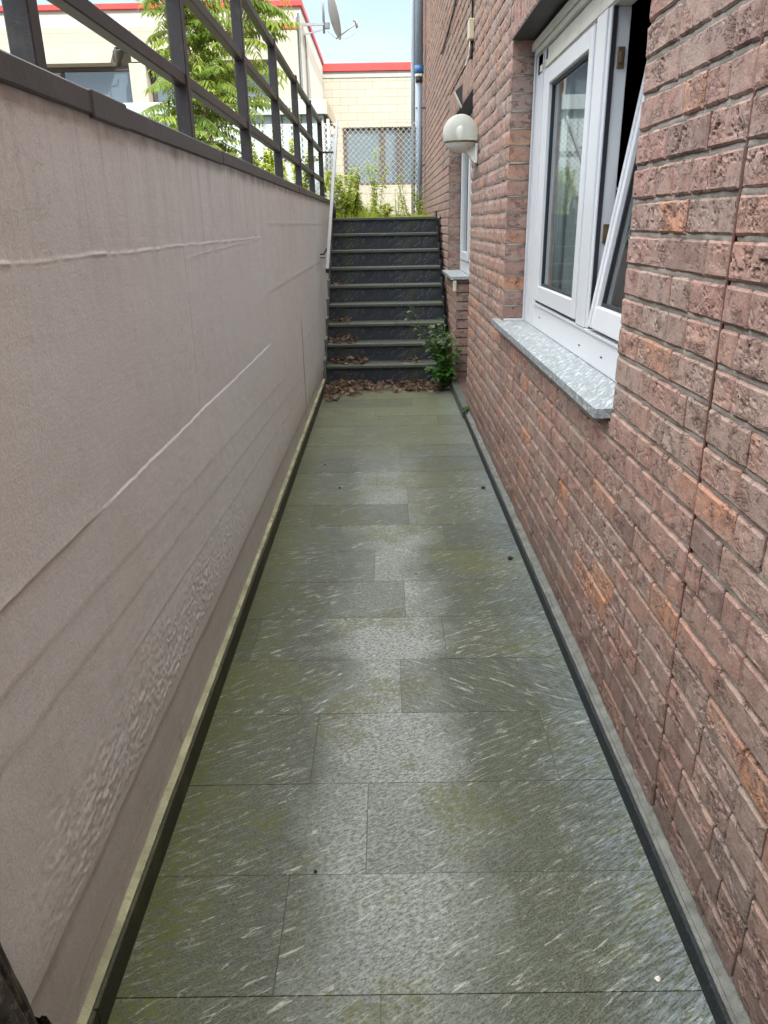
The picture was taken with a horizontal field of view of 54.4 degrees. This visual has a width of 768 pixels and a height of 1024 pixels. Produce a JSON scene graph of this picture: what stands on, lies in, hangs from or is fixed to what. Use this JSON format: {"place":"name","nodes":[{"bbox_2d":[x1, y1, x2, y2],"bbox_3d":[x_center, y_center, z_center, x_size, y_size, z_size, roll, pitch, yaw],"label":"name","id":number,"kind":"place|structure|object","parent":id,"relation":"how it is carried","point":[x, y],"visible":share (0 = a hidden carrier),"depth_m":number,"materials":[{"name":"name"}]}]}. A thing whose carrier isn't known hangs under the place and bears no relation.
{"place":"outdoors","nodes":[
{"label":"outdoors","id":0,"kind":"place"},
{"bbox_2d":[0,0,410,62],"label":"sky","id":1,"kind":"structure","parent":0,"point":[383,32],"materials":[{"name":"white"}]},
{"bbox_2d":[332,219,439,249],"bbox_3d":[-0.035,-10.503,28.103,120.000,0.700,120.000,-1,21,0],"label":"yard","id":2,"kind":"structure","parent":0,"point":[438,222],"depth_m":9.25,"materials":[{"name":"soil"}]},
{"bbox_2d":[0,0,323,102],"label":"tall block building","id":3,"kind":"structure","parent":2,"relation":"on","point":[78,53],"depth_m":15.55,"materials":[{"name":"concrete"}]},
{"bbox_2d":[47,66,132,102],"bbox_3d":[-6.954,-8.760,16.280,3.180,1.577,0.100,-1,21,0],"label":"window","id":4,"kind":"structure","parent":3,"relation":"in","point":[113,82],"depth_m":16.06,"materials":[{"name":"glass"}]},
{"bbox_2d":[151,65,195,101],"bbox_3d":[-4.354,-8.802,16.268,1.220,1.577,0.100,-1,21,0],"label":"window","id":5,"kind":"structure","parent":3,"relation":"in","point":[159,97],"depth_m":16.17,"materials":[{"name":"glass"}]},
{"bbox_2d":[222,64,269,98],"bbox_3d":[-2.855,-8.826,16.261,1.180,1.577,0.100,-1,21,0],"label":"window","id":6,"kind":"structure","parent":3,"relation":"in","point":[249,93],"depth_m":16.11,"materials":[{"name":"glass"}]},
{"bbox_2d":[302,0,357,39],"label":"satellite dish","id":7,"kind":"object","parent":3,"relation":"attached to","point":[334,15],"visible":1,"depth_m":15.50,"materials":[{"name":"grey metal"}]},
{"bbox_2d":[127,0,302,158],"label":"young tree","id":8,"kind":"object","parent":2,"relation":"on","point":[206,74],"visible":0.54,"depth_m":6.84,"materials":[{"name":"green plant"}]},
{"bbox_2d":[124,99,337,207],"bbox_3d":[-3.917,-5.574,12.261,6.230,1.620,2.900,-1,21,0],"label":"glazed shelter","id":9,"kind":"object","parent":2,"relation":"on","point":[322,108],"visible":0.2,"depth_m":10.84,"materials":[{"name":"white glass"}]},
{"bbox_2d":[252,142,274,173],"bbox_3d":[-1.337,-3.757,8.476,0.289,0.885,0.424,18,28,40],"label":"tall weed","id":10,"kind":"object","parent":2,"relation":"on","point":[267,156],"visible":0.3,"depth_m":8.42,"materials":[{"name":"green plant"}]},
{"bbox_2d":[260,163,268,169],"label":"tall weed","id":11,"kind":"object","parent":2,"relation":"on","point":[265,165],"visible":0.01,"depth_m":8.22,"materials":[{"name":"green plant"}]},
{"bbox_2d":[270,137,316,189],"bbox_3d":[-1.065,-3.938,8.875,0.552,0.929,0.287,-1,21,0],"label":"tall weed","id":12,"kind":"object","parent":2,"relation":"on","point":[305,185],"visible":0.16,"depth_m":8.84,"materials":[{"name":"green plant"}]},
{"bbox_2d":[200,119,418,213],"bbox_3d":[-1.875,-4.787,10.609,4.742,1.370,0.053,-1,21,0],"label":"chain link fence","id":13,"kind":"object","parent":2,"relation":"on","point":[328,126],"visible":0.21,"depth_m":10.48,"materials":[{"name":"metal"}]},
{"bbox_2d":[290,164,331,197],"bbox_3d":[-0.942,-4.193,9.780,0.649,0.750,0.230,8,23,22],"label":"tall weed","id":14,"kind":"object","parent":2,"relation":"on","point":[325,181],"visible":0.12,"depth_m":9.66,"materials":[{"name":"green plant"}]},
{"bbox_2d":[343,167,361,203],"bbox_3d":[-0.418,-4.151,9.778,0.270,0.659,0.309,-1,21,0],"label":"tall weed","id":15,"kind":"object","parent":2,"relation":"on","point":[356,182],"visible":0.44,"depth_m":9.69,"materials":[{"name":"green plant"}]},
{"bbox_2d":[344,191,362,217],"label":"tall weed","id":16,"kind":"object","parent":2,"relation":"on","point":[355,206],"visible":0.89,"depth_m":9.33,"materials":[{"name":"green plant"}]},
{"bbox_2d":[351,197,377,215],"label":"tall weed","id":17,"kind":"object","parent":2,"relation":"on","point":[373,204],"visible":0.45,"depth_m":9.74,"materials":[{"name":"green plant"}]},
{"bbox_2d":[322,62,415,214],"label":"block building","id":18,"kind":"structure","parent":2,"relation":"on","point":[367,94],"depth_m":21.36,"materials":[{"name":"brick"}]},
{"bbox_2d":[343,127,415,184],"bbox_3d":[0.977,-10.409,21.872,4.320,1.530,0.100,-1,21,0],"label":"window","id":19,"kind":"structure","parent":18,"relation":"in","point":[387,133],"depth_m":21.83,"materials":[{"name":"grey glass"}]},
{"bbox_2d":[364,147,389,214],"bbox_3d":[-0.088,-4.387,10.021,0.315,0.909,0.282,-7,22,-16],"label":"tall weed","id":20,"kind":"object","parent":2,"relation":"on","point":[375,186],"visible":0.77,"depth_m":9.99,"materials":[{"name":"green plant"}]},
{"bbox_2d":[370,202,394,216],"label":"tall weed","id":21,"kind":"object","parent":2,"relation":"on","point":[387,210],"visible":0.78,"depth_m":9.53,"materials":[{"name":"green plant"}]},
{"bbox_2d":[336,208,431,217],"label":"grass","id":22,"kind":"structure","parent":2,"relation":"on","point":[366,215],"depth_m":9.38,"materials":[{"name":"green plant"}]},
{"bbox_2d":[392,189,406,216],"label":"tall weed","id":23,"kind":"object","parent":2,"relation":"on","point":[401,209],"visible":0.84,"depth_m":9.95,"materials":[{"name":"green plant"}]},
{"bbox_2d":[395,173,408,214],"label":"tall weed","id":24,"kind":"object","parent":2,"relation":"on","point":[400,188],"visible":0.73,"depth_m":10.11,"materials":[{"name":"green plant"}]},
{"bbox_2d":[411,0,414,215],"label":"thin pipe","id":25,"kind":"object","parent":2,"relation":"on","point":[412,77],"visible":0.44,"depth_m":11.93,"materials":[{"name":"grey metal"}]},
{"bbox_2d":[400,195,428,216],"bbox_3d":[0.412,-3.963,9.732,0.446,0.311,0.257,-6,22,-13],"label":"tall weed","id":26,"kind":"object","parent":2,"relation":"on","point":[405,209],"visible":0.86,"depth_m":9.76,"materials":[{"name":"green plant"}]},
{"bbox_2d":[411,186,425,215],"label":"tall weed","id":27,"kind":"object","parent":2,"relation":"on","point":[416,203],"visible":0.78,"depth_m":10.16,"materials":[{"name":"green plant"}]},
{"bbox_2d":[251,392,559,1023],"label":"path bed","id":28,"kind":"object","parent":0,"point":[368,784],"visible":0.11,"depth_m":2.33,"materials":[{"name":"grey stone"}]},
{"bbox_2d":[107,384,715,1023],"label":"path","id":29,"kind":"structure","parent":0,"point":[487,866],"depth_m":2.15,"materials":[{"name":"grey stone"}]},
{"bbox_2d":[0,942,51,1023],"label":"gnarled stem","id":30,"kind":"object","parent":29,"relation":"on","point":[15,1007],"visible":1,"depth_m":1.16,"materials":[{"name":"brown wood"}]},
{"bbox_2d":[0,49,331,1023],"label":"retaining wall","id":31,"kind":"structure","parent":29,"relation":"on","point":[162,325],"depth_m":1.74,"materials":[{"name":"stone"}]},
{"bbox_2d":[1,0,324,196],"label":"railing","id":32,"kind":"object","parent":31,"relation":"on","point":[23,29],"visible":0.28,"depth_m":2.88,"materials":[{"name":"metal"}]},
{"bbox_2d":[320,120,337,272],"bbox_3d":[-0.620,-3.471,8.004,0.176,1.591,2.687,-1,21,0],"label":"handrail","id":33,"kind":"object","parent":31,"relation":"attached to","point":[328,249],"visible":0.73,"depth_m":7.80,"materials":[{"name":"grey metal"}]},
{"bbox_2d":[322,378,447,402],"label":"fallen leaves","id":34,"kind":"object","parent":29,"relation":"on","point":[331,390],"visible":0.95,"depth_m":7.51,"materials":[{"name":"brown plant"}]},
{"bbox_2d":[323,211,447,384],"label":"staircase","id":35,"kind":"structure","parent":29,"relation":"on","point":[385,270],"depth_m":8.38,"materials":[{"name":"stone"}]},
{"bbox_2d":[333,202,335,217],"bbox_3d":[-0.600,-3.625,9.019,0.039,0.202,0.037,8,23,21],"label":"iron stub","id":36,"kind":"object","parent":35,"relation":"on","point":[334,212],"visible":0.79,"depth_m":9.01,"materials":[{"name":"black metal"}]},
{"bbox_2d":[324,174,354,217],"bbox_3d":[-0.546,-3.938,9.375,0.400,0.555,0.294,-1,21,0],"label":"tall weed","id":37,"kind":"object","parent":35,"relation":"on","point":[341,204],"visible":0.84,"depth_m":9.33,"materials":[{"name":"green plant"}]},
{"bbox_2d":[329,315,350,322],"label":"fallen leaves","id":38,"kind":"object","parent":35,"relation":"on","point":[341,320],"visible":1,"depth_m":8.18,"materials":[{"name":"brown plant"}]},
{"bbox_2d":[328,334,358,343],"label":"fallen leaves","id":39,"kind":"object","parent":35,"relation":"on","point":[339,339],"visible":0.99,"depth_m":7.99,"materials":[{"name":"brown plant"}]},
{"bbox_2d":[337,185,355,209],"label":"leafy shrub","id":40,"kind":"object","parent":35,"relation":"on","point":[349,197],"visible":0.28,"depth_m":9.55,"materials":[{"name":"green plant"}]},
{"bbox_2d":[327,355,368,364],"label":"fallen leaves","id":41,"kind":"object","parent":35,"relation":"on","point":[346,359],"visible":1,"depth_m":7.79,"materials":[{"name":"brown plant"}]},
{"bbox_2d":[399,356,423,362],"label":"fallen leaves","id":42,"kind":"object","parent":35,"relation":"on","point":[419,361],"visible":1,"depth_m":7.81,"materials":[{"name":"brown plant"}]},
{"bbox_2d":[404,303,461,387],"bbox_3d":[0.486,-1.608,7.270,0.585,0.824,0.442,-1,21,0],"label":"leafy plant","id":43,"kind":"object","parent":29,"relation":"on","point":[443,370],"visible":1,"depth_m":7.29,"materials":[{"name":"green plant"}]},
{"bbox_2d":[654,975,660,981],"bbox_3d":[0.596,1.018,1.630,0.014,0.006,0.012,-8,22,-19],"label":"pebble","id":44,"kind":"object","parent":29,"relation":"on","point":[657,978],"visible":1,"depth_m":1.63,"materials":[{"name":"white stone"}]},
{"bbox_2d":[422,0,767,1023],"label":"brick house","id":45,"kind":"structure","parent":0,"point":[600,206],"depth_m":2.07,"materials":[{"name":"brick"}]},
{"bbox_2d":[415,0,425,211],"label":"downpipe","id":46,"kind":"object","parent":45,"relation":"attached to","point":[419,69],"visible":0.9,"depth_m":11.64,"materials":[{"name":"grey metal"}]},
{"bbox_2d":[441,0,456,54],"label":"black cable","id":47,"kind":"object","parent":45,"relation":"attached to","point":[449,26],"visible":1,"depth_m":7.41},
{"bbox_2d":[453,280,456,291],"bbox_3d":[0.681,-2.182,7.219,0.034,0.100,0.040,-1,21,0],"label":"bell box","id":48,"kind":"object","parent":45,"relation":"attached to","point":[454,285],"visible":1,"depth_m":7.20,"materials":[{"name":"beige plastic"}]},
{"bbox_2d":[442,112,472,279],"bbox_3d":[0.754,-3.121,7.468,0.247,1.450,1.180,-1,21,0],"label":"window","id":49,"kind":"structure","parent":45,"relation":"in","point":[466,167],"depth_m":7.51,"materials":[{"name":"white plastic"}]},
{"bbox_2d":[454,85,461,107],"bbox_3d":[0.639,-3.592,6.461,0.068,0.182,0.060,-1,21,0],"label":"triangular bracket","id":50,"kind":"object","parent":45,"relation":"attached to","point":[458,93],"visible":1,"depth_m":6.44,"materials":[{"name":"grey metal"}]},
{"bbox_2d":[443,114,477,163],"bbox_3d":[0.557,-2.725,5.466,0.257,0.328,0.257,-1,21,0],"label":"wall lamp","id":51,"kind":"object","parent":45,"relation":"attached to","point":[469,148],"visible":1,"depth_m":5.43,"materials":[{"name":"white plastic"}]},
{"bbox_2d":[465,0,474,65],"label":"junction box","id":52,"kind":"object","parent":45,"relation":"attached to","point":[470,35],"visible":1,"depth_m":5.54,"materials":[{"name":"beige plastic"}]},
{"bbox_2d":[491,0,646,417],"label":"window","id":53,"kind":"structure","parent":45,"relation":"in","point":[577,230],"depth_m":3.11,"materials":[{"name":"white plastic"}]}
]}

